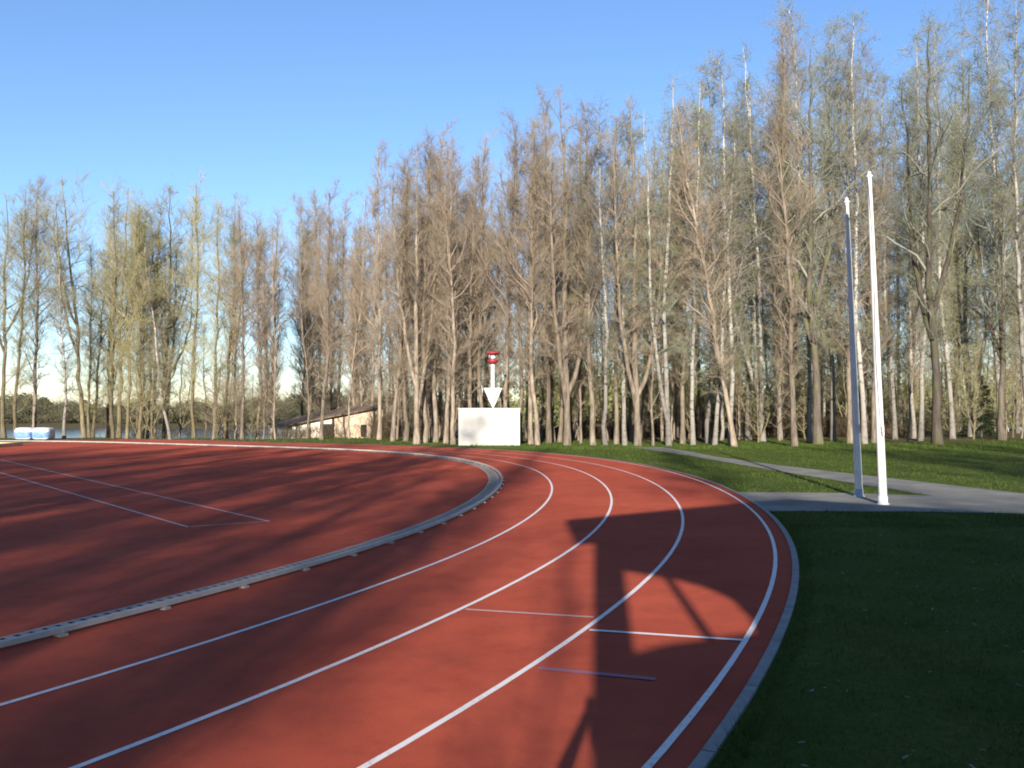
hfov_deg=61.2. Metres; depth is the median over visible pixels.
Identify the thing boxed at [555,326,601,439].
sapling
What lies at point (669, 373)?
sapling
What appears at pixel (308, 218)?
alder tree
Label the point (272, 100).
sky
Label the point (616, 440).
alder tree
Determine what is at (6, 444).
sandpit
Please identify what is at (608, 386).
sapling
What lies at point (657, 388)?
sapling
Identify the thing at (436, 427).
alder tree
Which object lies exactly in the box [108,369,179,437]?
willow bush
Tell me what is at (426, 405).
sapling
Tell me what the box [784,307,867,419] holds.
willow bush
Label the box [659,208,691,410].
alder tree
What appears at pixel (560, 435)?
alder tree
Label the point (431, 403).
sapling
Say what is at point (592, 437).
alder tree
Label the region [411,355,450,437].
sapling
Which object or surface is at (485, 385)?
forked alder tree
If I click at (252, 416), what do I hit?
willow bush
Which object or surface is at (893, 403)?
birch tree
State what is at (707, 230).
alder tree
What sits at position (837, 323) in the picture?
alder tree
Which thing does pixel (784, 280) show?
aspen tree
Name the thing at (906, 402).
willow bush
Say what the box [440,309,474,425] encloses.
sapling
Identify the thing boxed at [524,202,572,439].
birch tree
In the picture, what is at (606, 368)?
birch tree
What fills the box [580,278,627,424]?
sapling
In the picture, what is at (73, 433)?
water
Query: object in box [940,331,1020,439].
willow bush
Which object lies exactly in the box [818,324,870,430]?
willow bush
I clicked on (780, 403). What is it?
sapling
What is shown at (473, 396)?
alder tree
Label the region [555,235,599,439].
alder tree
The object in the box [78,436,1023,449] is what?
grass
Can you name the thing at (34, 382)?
alder tree
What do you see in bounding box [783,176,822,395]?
birch tree
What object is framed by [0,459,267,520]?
runway line
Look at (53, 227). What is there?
poplar tree
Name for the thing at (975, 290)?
birch tree
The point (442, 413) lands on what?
sapling
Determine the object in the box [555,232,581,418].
sapling
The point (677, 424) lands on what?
birch tree
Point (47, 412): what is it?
woods
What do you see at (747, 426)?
birch tree
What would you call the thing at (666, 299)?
sapling
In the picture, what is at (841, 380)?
willow bush
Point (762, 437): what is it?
forked birch tree
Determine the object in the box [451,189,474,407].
sapling
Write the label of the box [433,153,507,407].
alder tree
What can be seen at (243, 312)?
alder tree
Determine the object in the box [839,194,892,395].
birch tree
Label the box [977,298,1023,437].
willow bush
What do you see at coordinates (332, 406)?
sapling
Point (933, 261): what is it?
birch tree
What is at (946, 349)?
birch tree
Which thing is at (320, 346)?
alder tree
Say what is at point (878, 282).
alder tree
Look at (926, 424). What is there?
sapling
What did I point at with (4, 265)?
poplar tree
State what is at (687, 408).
willow bush
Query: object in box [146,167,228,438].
aspen tree
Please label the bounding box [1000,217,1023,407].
birch tree
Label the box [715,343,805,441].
willow bush
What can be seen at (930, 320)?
linden tree
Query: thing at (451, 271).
alder tree
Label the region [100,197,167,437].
aspen tree
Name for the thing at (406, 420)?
alder tree
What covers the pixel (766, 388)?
birch tree
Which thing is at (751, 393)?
sapling
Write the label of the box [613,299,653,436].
sapling
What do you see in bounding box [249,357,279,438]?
sapling
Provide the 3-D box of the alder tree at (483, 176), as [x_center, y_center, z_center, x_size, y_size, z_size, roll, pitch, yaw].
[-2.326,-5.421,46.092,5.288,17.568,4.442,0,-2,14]
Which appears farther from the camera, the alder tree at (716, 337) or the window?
the window
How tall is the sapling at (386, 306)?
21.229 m
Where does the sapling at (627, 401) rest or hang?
on the ground at (838, 716)
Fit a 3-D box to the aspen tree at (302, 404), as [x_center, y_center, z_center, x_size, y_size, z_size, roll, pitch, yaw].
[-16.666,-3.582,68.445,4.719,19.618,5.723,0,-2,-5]
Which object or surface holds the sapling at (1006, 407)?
on the ground at (838, 716)
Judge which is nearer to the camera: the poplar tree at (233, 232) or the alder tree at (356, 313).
the poplar tree at (233, 232)
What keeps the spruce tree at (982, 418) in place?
on the ground at (838, 716)
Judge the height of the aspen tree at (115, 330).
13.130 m
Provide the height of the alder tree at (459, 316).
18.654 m
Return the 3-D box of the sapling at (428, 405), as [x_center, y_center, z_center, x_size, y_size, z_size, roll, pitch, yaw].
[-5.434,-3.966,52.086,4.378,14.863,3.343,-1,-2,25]
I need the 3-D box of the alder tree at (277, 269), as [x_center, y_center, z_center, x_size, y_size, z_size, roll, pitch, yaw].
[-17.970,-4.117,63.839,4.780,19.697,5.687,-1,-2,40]
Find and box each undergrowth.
[84,417,390,438]
[364,393,917,438]
[703,385,1023,431]
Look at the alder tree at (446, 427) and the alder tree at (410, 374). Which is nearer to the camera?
the alder tree at (446, 427)
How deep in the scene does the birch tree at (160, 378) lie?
52.09 m
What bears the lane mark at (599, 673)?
on the running track
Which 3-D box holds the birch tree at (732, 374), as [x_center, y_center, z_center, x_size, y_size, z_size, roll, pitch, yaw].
[10.564,-6.975,41.935,6.832,20.478,6.169,0,-2,-8]
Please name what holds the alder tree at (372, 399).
on the ground at (838, 716)
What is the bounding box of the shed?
[263,405,388,438]
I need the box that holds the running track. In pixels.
[0,438,791,767]
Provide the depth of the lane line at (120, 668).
7.08 m
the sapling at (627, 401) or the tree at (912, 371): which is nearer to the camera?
the tree at (912, 371)
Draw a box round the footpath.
[631,447,1023,495]
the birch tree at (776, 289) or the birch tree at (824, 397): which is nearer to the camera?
the birch tree at (776, 289)
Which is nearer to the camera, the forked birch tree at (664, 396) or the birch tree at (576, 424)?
the forked birch tree at (664, 396)
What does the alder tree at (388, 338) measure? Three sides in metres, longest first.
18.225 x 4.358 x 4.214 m
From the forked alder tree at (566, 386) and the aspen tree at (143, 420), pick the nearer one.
the forked alder tree at (566, 386)
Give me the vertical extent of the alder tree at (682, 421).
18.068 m
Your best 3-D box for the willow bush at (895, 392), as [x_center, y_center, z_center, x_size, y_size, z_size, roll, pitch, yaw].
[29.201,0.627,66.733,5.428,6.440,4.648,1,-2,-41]
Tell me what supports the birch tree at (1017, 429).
on the ground at (838, 716)
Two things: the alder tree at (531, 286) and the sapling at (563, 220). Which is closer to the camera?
the alder tree at (531, 286)
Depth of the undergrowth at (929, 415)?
69.43 m
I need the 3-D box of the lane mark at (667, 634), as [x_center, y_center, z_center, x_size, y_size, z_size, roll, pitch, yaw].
[1.185,1.937,6.687,1.184,0.001,0.050,0,-2,15]
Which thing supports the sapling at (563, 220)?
on the ground at (838, 716)
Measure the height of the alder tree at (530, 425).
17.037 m
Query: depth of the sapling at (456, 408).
46.94 m
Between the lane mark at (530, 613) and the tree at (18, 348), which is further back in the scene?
the tree at (18, 348)
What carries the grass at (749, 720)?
on the ground at (838, 716)
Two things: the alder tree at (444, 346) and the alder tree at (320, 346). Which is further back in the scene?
the alder tree at (320, 346)
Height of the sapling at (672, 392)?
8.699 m
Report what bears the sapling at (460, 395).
on the ground at (838, 716)
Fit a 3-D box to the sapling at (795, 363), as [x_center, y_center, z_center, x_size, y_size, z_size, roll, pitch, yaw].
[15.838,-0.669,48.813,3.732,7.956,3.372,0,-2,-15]
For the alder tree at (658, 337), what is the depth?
55.83 m
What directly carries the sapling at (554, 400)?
on the ground at (838, 716)
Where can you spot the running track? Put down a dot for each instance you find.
(710, 578)
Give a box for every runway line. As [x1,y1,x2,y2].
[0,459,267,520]
[0,472,188,526]
[191,521,266,526]
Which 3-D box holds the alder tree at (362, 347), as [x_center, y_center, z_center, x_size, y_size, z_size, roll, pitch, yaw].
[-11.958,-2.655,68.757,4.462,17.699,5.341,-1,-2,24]
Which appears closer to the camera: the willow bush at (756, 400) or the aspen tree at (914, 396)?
the willow bush at (756, 400)
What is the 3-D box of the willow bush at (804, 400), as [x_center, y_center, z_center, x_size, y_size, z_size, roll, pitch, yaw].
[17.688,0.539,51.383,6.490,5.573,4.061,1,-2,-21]
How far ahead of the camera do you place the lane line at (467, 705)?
5.87 m
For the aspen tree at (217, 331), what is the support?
on the ground at (838, 716)
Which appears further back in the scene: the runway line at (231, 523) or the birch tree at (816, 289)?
the birch tree at (816, 289)
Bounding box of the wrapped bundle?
[14,427,54,439]
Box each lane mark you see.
[465,608,593,617]
[537,667,656,679]
[589,629,744,640]
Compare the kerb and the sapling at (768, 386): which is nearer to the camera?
the kerb
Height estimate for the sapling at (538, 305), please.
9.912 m
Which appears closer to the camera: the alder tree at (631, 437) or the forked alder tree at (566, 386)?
the forked alder tree at (566, 386)
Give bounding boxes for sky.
[0,0,1023,408]
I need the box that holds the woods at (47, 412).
[0,387,524,423]
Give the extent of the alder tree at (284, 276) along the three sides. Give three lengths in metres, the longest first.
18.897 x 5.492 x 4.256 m
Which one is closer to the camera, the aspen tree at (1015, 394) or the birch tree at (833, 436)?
the birch tree at (833, 436)
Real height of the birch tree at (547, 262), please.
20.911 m
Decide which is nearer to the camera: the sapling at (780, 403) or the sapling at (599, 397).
the sapling at (780, 403)
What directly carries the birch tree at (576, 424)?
on the ground at (838, 716)
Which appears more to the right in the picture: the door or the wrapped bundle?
the door
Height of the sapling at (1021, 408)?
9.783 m
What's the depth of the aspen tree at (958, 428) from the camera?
68.08 m
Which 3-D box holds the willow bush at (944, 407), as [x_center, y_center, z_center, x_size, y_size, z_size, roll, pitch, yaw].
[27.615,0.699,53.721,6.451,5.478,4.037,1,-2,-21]
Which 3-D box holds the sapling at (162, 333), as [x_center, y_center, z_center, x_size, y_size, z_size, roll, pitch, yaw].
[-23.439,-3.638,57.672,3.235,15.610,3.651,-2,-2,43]
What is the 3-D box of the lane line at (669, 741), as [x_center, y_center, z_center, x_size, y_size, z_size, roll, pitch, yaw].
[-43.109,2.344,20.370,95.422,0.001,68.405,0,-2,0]
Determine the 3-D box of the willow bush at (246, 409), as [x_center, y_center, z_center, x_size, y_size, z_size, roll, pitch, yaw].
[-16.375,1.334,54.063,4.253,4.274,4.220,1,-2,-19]
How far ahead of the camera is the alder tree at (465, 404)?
50.91 m
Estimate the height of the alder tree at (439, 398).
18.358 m
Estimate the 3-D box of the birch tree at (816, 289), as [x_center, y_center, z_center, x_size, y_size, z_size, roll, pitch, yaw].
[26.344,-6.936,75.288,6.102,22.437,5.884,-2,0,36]
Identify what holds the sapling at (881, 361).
on the ground at (838, 716)
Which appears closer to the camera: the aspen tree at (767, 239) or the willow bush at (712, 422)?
the willow bush at (712, 422)
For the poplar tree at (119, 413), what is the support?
on the ground at (838, 716)
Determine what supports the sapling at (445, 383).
on the ground at (838, 716)
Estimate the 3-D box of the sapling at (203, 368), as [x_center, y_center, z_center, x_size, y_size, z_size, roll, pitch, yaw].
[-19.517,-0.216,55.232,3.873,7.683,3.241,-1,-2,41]
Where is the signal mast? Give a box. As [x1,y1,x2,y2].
[484,351,501,407]
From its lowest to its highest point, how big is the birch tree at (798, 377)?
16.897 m
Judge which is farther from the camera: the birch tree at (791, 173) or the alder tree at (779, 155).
the birch tree at (791, 173)
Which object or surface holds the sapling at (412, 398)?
on the ground at (838, 716)
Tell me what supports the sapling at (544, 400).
on the ground at (838, 716)
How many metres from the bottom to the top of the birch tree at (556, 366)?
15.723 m
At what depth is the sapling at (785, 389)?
58.34 m
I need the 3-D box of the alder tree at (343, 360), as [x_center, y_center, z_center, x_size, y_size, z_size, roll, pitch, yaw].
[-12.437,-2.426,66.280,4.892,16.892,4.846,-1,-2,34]
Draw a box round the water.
[0,428,533,438]
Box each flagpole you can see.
[844,197,864,496]
[866,171,889,504]
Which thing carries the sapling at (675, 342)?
on the ground at (838, 716)
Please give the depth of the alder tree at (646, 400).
60.35 m
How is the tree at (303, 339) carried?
on the ground at (838, 716)
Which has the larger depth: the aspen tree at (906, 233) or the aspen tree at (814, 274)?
the aspen tree at (906, 233)
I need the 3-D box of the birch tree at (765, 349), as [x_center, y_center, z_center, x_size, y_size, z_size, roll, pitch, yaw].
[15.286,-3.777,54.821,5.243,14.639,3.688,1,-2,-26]
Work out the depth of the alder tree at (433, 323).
48.94 m
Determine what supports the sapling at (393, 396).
on the ground at (838, 716)
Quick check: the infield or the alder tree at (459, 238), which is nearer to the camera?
the infield
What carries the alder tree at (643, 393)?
on the ground at (838, 716)
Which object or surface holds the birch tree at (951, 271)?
on the ground at (838, 716)
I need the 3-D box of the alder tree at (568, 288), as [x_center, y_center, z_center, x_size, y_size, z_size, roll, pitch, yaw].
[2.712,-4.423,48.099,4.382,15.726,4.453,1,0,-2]
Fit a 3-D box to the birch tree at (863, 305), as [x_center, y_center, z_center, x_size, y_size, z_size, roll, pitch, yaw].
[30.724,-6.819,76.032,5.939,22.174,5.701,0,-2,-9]
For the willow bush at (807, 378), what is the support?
on the ground at (838, 716)
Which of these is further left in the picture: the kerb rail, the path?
the kerb rail
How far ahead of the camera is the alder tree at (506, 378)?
45.94 m
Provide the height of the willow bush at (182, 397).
7.818 m
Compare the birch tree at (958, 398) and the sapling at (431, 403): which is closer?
the sapling at (431, 403)
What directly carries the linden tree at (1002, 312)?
on the ground at (838, 716)
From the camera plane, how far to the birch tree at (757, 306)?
62.20 m
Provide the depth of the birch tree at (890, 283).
76.16 m
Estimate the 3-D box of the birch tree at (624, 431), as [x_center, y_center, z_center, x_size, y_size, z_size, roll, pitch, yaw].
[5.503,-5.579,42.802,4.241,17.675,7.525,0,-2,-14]
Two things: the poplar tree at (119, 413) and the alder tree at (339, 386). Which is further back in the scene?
the alder tree at (339, 386)
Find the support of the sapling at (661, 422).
on the ground at (838, 716)
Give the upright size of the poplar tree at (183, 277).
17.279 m
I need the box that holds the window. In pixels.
[361,425,366,436]
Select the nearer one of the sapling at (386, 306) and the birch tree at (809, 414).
the birch tree at (809, 414)
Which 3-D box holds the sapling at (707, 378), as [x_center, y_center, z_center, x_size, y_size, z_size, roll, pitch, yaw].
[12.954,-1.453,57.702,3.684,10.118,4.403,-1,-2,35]
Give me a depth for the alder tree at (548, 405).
44.81 m
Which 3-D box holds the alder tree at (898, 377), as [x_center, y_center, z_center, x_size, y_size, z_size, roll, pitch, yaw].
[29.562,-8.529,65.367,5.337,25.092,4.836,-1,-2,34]
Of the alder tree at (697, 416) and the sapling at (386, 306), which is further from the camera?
the sapling at (386, 306)
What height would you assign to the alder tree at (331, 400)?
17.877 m
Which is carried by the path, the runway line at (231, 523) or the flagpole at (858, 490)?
the flagpole at (858, 490)
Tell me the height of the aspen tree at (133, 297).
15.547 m
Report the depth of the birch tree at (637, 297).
52.49 m
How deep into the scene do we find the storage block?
42.26 m
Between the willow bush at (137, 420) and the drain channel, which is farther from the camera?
the willow bush at (137, 420)
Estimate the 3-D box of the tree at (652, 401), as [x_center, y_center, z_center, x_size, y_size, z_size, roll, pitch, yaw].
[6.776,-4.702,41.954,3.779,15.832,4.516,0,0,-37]
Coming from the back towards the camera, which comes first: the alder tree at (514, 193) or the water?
the water
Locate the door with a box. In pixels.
[324,424,331,437]
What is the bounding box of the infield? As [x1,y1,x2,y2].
[0,442,488,636]
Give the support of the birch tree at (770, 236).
on the ground at (838, 716)
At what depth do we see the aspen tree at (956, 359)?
64.82 m
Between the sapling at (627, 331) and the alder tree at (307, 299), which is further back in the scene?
the alder tree at (307, 299)
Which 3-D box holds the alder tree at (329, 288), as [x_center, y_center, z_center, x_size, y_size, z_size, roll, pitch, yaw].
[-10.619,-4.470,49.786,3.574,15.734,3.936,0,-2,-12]
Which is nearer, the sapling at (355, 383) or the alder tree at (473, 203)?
the alder tree at (473, 203)
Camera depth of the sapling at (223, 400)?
52.97 m
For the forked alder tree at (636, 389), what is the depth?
41.68 m
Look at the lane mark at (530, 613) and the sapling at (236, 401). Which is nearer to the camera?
the lane mark at (530, 613)
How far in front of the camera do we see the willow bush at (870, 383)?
64.50 m
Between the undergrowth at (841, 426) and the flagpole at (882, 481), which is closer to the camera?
the flagpole at (882, 481)
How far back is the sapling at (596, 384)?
47.27 m
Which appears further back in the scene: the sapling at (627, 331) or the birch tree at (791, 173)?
the birch tree at (791, 173)
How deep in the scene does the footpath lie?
21.08 m
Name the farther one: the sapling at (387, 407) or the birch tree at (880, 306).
the birch tree at (880, 306)
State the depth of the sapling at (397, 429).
49.62 m
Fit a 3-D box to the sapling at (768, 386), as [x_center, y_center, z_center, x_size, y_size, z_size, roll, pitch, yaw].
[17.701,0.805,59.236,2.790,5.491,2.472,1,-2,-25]
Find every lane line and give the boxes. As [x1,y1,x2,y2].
[0,442,552,705]
[70,440,612,767]
[157,439,776,767]
[157,440,683,767]
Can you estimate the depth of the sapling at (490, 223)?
57.80 m
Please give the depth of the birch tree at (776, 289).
50.18 m
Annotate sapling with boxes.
[142,218,179,423]
[183,324,224,437]
[202,329,254,428]
[202,378,230,438]
[207,365,238,436]
[219,378,250,438]
[244,390,276,429]
[248,226,289,438]
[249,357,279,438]
[252,228,306,438]
[253,347,300,438]
[310,217,346,411]
[338,255,377,406]
[358,224,390,413]
[365,196,401,413]
[370,193,420,437]
[370,342,399,428]
[373,348,410,429]
[375,189,421,439]
[381,330,428,433]
[405,289,426,437]
[407,316,436,437]
[410,206,457,437]
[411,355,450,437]
[413,329,445,440]
[423,248,463,438]
[437,157,459,437]
[437,325,476,431]
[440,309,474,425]
[441,202,493,418]
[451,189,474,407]
[471,180,516,407]
[472,348,497,407]
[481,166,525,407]
[481,303,503,407]
[482,309,525,407]
[496,351,519,407]
[512,315,551,437]
[514,200,561,425]
[515,270,557,426]
[525,304,558,437]
[534,271,577,441]
[539,137,598,420]
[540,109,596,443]
[554,364,596,439]
[555,140,585,406]
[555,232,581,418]
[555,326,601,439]
[575,312,620,440]
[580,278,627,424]
[582,324,613,427]
[583,183,612,427]
[590,243,608,414]
[592,136,647,424]
[607,165,641,421]
[608,319,647,438]
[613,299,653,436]
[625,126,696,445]
[637,357,669,436]
[639,162,698,438]
[639,226,674,436]
[640,313,699,440]
[644,128,688,438]
[655,314,695,414]
[658,321,679,415]
[659,289,704,440]
[665,148,715,437]
[680,318,718,422]
[688,295,714,422]
[702,285,739,418]
[724,335,752,439]
[739,338,773,439]
[763,309,799,440]
[764,364,775,434]
[765,305,825,428]
[772,368,798,409]
[860,277,905,422]
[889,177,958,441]
[901,361,931,435]
[924,317,958,421]
[981,353,1018,435]
[989,284,1023,438]
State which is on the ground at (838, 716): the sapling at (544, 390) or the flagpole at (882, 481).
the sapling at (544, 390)
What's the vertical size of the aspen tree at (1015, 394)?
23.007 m
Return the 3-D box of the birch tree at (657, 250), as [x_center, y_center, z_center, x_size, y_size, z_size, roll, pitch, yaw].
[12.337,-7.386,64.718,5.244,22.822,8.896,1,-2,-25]
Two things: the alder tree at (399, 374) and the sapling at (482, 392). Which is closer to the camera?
the alder tree at (399, 374)
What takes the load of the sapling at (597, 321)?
on the ground at (838, 716)
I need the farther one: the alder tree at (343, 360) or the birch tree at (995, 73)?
the alder tree at (343, 360)
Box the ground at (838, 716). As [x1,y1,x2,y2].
[0,418,1023,767]
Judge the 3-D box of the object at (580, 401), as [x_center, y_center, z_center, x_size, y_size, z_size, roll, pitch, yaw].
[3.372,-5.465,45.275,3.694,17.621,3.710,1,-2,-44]
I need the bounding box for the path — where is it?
[734,492,1023,513]
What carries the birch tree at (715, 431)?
on the ground at (838, 716)
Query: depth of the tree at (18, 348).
52.03 m
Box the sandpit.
[0,442,22,446]
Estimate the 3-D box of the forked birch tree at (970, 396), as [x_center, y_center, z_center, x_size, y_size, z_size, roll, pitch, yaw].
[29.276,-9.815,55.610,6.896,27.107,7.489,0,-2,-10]
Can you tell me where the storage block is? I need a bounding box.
[458,408,520,445]
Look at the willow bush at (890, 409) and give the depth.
60.35 m
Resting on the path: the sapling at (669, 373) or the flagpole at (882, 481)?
the flagpole at (882, 481)
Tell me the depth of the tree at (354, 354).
49.92 m
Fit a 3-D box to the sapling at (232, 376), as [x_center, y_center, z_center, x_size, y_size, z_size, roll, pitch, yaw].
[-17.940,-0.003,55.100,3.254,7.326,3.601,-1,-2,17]
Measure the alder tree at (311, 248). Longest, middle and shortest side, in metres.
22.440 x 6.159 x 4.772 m
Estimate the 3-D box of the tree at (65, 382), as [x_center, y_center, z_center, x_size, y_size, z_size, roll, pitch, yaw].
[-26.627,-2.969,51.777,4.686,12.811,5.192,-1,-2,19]
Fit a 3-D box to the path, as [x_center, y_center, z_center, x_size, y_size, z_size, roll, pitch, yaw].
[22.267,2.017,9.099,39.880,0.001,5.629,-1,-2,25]
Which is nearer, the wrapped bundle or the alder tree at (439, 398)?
the wrapped bundle
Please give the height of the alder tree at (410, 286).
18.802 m
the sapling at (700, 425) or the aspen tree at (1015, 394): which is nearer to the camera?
the sapling at (700, 425)
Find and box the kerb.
[162,439,798,767]
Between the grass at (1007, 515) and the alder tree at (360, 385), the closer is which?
the grass at (1007, 515)
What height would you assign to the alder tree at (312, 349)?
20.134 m
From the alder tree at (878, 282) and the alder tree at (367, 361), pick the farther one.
the alder tree at (878, 282)
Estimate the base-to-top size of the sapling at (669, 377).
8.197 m
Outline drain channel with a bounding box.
[0,442,498,647]
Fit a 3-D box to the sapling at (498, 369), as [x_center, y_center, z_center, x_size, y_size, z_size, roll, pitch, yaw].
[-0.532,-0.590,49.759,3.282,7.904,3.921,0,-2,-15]
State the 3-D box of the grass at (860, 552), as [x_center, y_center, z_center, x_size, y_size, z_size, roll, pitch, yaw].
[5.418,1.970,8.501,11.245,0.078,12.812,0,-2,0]
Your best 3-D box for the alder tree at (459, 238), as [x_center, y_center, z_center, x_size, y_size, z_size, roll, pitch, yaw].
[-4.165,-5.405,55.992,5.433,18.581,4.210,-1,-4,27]
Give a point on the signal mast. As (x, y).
(492, 392)
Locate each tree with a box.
[0,178,66,437]
[0,189,73,437]
[8,174,82,427]
[16,166,115,437]
[24,231,114,438]
[52,176,154,438]
[66,234,124,437]
[71,247,148,437]
[72,183,229,438]
[74,225,124,437]
[76,172,165,437]
[85,255,142,436]
[98,191,191,438]
[99,187,175,438]
[99,231,186,438]
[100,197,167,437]
[117,234,221,438]
[119,183,198,438]
[125,239,226,413]
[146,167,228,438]
[174,191,246,437]
[179,191,294,438]
[209,205,278,438]
[210,217,266,434]
[227,209,300,438]
[244,227,296,436]
[246,204,309,421]
[269,205,336,437]
[278,191,324,413]
[280,216,321,417]
[281,213,335,413]
[283,205,322,414]
[291,187,331,412]
[300,176,354,439]
[303,191,366,408]
[303,210,354,412]
[316,246,350,410]
[326,188,384,438]
[330,217,386,406]
[331,248,371,406]
[334,222,393,405]
[335,221,387,404]
[341,256,387,406]
[342,138,420,439]
[344,213,383,404]
[360,140,471,443]
[366,144,429,441]
[368,237,413,415]
[373,123,459,442]
[374,144,427,440]
[384,171,419,427]
[387,191,463,437]
[391,249,420,421]
[394,205,458,423]
[400,111,472,442]
[406,180,462,440]
[407,137,448,434]
[409,129,479,443]
[409,196,446,424]
[411,208,465,426]
[414,138,483,444]
[431,124,509,407]
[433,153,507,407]
[437,161,479,419]
[437,189,482,414]
[439,191,500,407]
[455,216,497,407]
[458,174,494,407]
[458,214,504,407]
[458,218,500,407]
[465,139,538,407]
[472,203,522,407]
[477,107,567,444]
[479,101,557,443]
[480,127,561,443]
[485,208,533,406]
[495,75,581,443]
[503,146,559,435]
[520,82,643,445]
[524,131,584,432]
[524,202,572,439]
[538,154,597,441]
[538,233,575,426]
[539,145,613,438]
[541,94,631,445]
[541,169,595,433]
[553,85,640,445]
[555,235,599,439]
[558,189,611,427]
[569,100,669,445]
[572,110,657,443]
[585,90,710,445]
[592,181,678,400]
[593,206,656,440]
[597,68,723,445]
[617,145,670,439]
[619,170,672,427]
[640,123,707,437]
[640,190,673,437]
[645,71,752,444]
[649,96,710,443]
[655,138,706,414]
[658,93,752,446]
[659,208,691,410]
[664,44,769,442]
[666,45,819,443]
[675,111,776,444]
[679,38,802,441]
[685,148,718,437]
[687,127,731,433]
[697,217,752,439]
[699,71,795,440]
[706,188,750,435]
[707,99,769,438]
[717,10,932,443]
[719,222,787,426]
[727,243,765,438]
[734,189,772,396]
[739,0,899,442]
[740,0,842,446]
[741,35,807,439]
[745,125,806,433]
[747,224,772,432]
[752,158,818,428]
[756,95,818,415]
[760,118,808,390]
[761,85,820,402]
[761,215,812,389]
[765,199,826,396]
[766,130,840,412]
[768,15,877,441]
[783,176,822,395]
[800,4,908,443]
[802,86,844,390]
[805,182,833,399]
[812,219,845,434]
[813,237,858,407]
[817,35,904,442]
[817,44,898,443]
[818,0,1023,444]
[821,160,868,409]
[834,159,907,436]
[839,69,919,438]
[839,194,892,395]
[845,188,893,417]
[846,139,904,417]
[859,151,900,414]
[860,116,958,438]
[876,25,961,440]
[876,112,916,430]
[880,141,974,388]
[880,213,969,437]
[884,113,937,424]
[889,13,992,438]
[893,194,963,404]
[903,102,989,433]
[914,132,1010,430]
[919,34,1023,436]
[919,80,989,431]
[925,126,1004,430]
[934,0,1023,438]
[934,147,1023,439]
[937,152,1005,432]
[946,111,1014,416]
[949,0,1023,395]
[956,376,996,436]
[981,140,1023,432]
[982,168,1023,430]
[984,101,1023,420]
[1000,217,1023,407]
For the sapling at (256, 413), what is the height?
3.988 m
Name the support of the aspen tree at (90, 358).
on the ground at (838, 716)
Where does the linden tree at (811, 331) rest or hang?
on the ground at (838, 716)
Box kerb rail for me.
[0,440,503,647]
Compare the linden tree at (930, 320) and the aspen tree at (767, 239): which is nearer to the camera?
the linden tree at (930, 320)
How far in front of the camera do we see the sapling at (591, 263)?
56.94 m
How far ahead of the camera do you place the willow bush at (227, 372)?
52.77 m
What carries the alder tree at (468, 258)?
on the ground at (838, 716)
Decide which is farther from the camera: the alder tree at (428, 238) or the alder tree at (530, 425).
the alder tree at (428, 238)
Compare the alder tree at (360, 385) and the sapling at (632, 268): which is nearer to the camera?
the sapling at (632, 268)
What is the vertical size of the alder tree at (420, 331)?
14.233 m
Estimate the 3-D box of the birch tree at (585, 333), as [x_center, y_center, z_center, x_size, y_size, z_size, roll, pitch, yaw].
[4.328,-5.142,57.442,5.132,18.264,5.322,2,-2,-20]
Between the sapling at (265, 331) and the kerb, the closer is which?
the kerb
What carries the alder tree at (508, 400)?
on the ground at (838, 716)
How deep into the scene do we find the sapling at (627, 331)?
58.84 m
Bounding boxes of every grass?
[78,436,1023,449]
[470,443,1023,526]
[707,483,815,767]
[715,510,1023,767]
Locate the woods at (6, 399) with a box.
[0,387,340,405]
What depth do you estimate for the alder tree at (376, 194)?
48.97 m
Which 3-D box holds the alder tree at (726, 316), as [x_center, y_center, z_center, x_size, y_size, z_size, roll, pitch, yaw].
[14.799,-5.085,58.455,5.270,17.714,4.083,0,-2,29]
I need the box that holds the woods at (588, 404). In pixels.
[489,346,1023,430]
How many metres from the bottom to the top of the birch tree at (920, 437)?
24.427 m
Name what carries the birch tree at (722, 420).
on the ground at (838, 716)
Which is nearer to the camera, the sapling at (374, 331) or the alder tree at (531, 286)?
the alder tree at (531, 286)
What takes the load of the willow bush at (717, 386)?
on the ground at (838, 716)
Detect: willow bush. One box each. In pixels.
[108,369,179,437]
[112,335,193,438]
[145,314,222,438]
[188,344,254,437]
[217,376,286,438]
[218,371,268,437]
[644,316,706,438]
[677,348,751,431]
[694,321,752,432]
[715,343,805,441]
[766,348,840,438]
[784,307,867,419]
[796,347,863,411]
[797,323,871,432]
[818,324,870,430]
[837,344,897,416]
[868,359,924,425]
[868,361,916,424]
[885,274,982,432]
[887,351,952,436]
[917,352,989,430]
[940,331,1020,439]
[953,286,1022,431]
[971,328,1016,429]
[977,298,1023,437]
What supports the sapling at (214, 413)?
on the ground at (838, 716)
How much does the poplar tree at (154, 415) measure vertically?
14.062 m
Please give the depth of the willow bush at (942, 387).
56.93 m
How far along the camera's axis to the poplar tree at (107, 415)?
55.89 m
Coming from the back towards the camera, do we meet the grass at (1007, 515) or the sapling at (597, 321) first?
the sapling at (597, 321)
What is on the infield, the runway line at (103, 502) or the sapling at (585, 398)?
the runway line at (103, 502)
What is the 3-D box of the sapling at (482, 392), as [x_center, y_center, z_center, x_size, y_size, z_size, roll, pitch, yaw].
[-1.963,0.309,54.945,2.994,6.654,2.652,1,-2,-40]
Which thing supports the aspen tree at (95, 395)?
on the ground at (838, 716)
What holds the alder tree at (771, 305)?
on the ground at (838, 716)
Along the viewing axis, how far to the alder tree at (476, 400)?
51.62 m
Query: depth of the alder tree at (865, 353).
55.67 m
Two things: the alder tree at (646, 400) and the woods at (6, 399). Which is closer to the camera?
the alder tree at (646, 400)
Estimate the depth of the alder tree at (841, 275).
69.03 m
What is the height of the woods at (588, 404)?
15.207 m

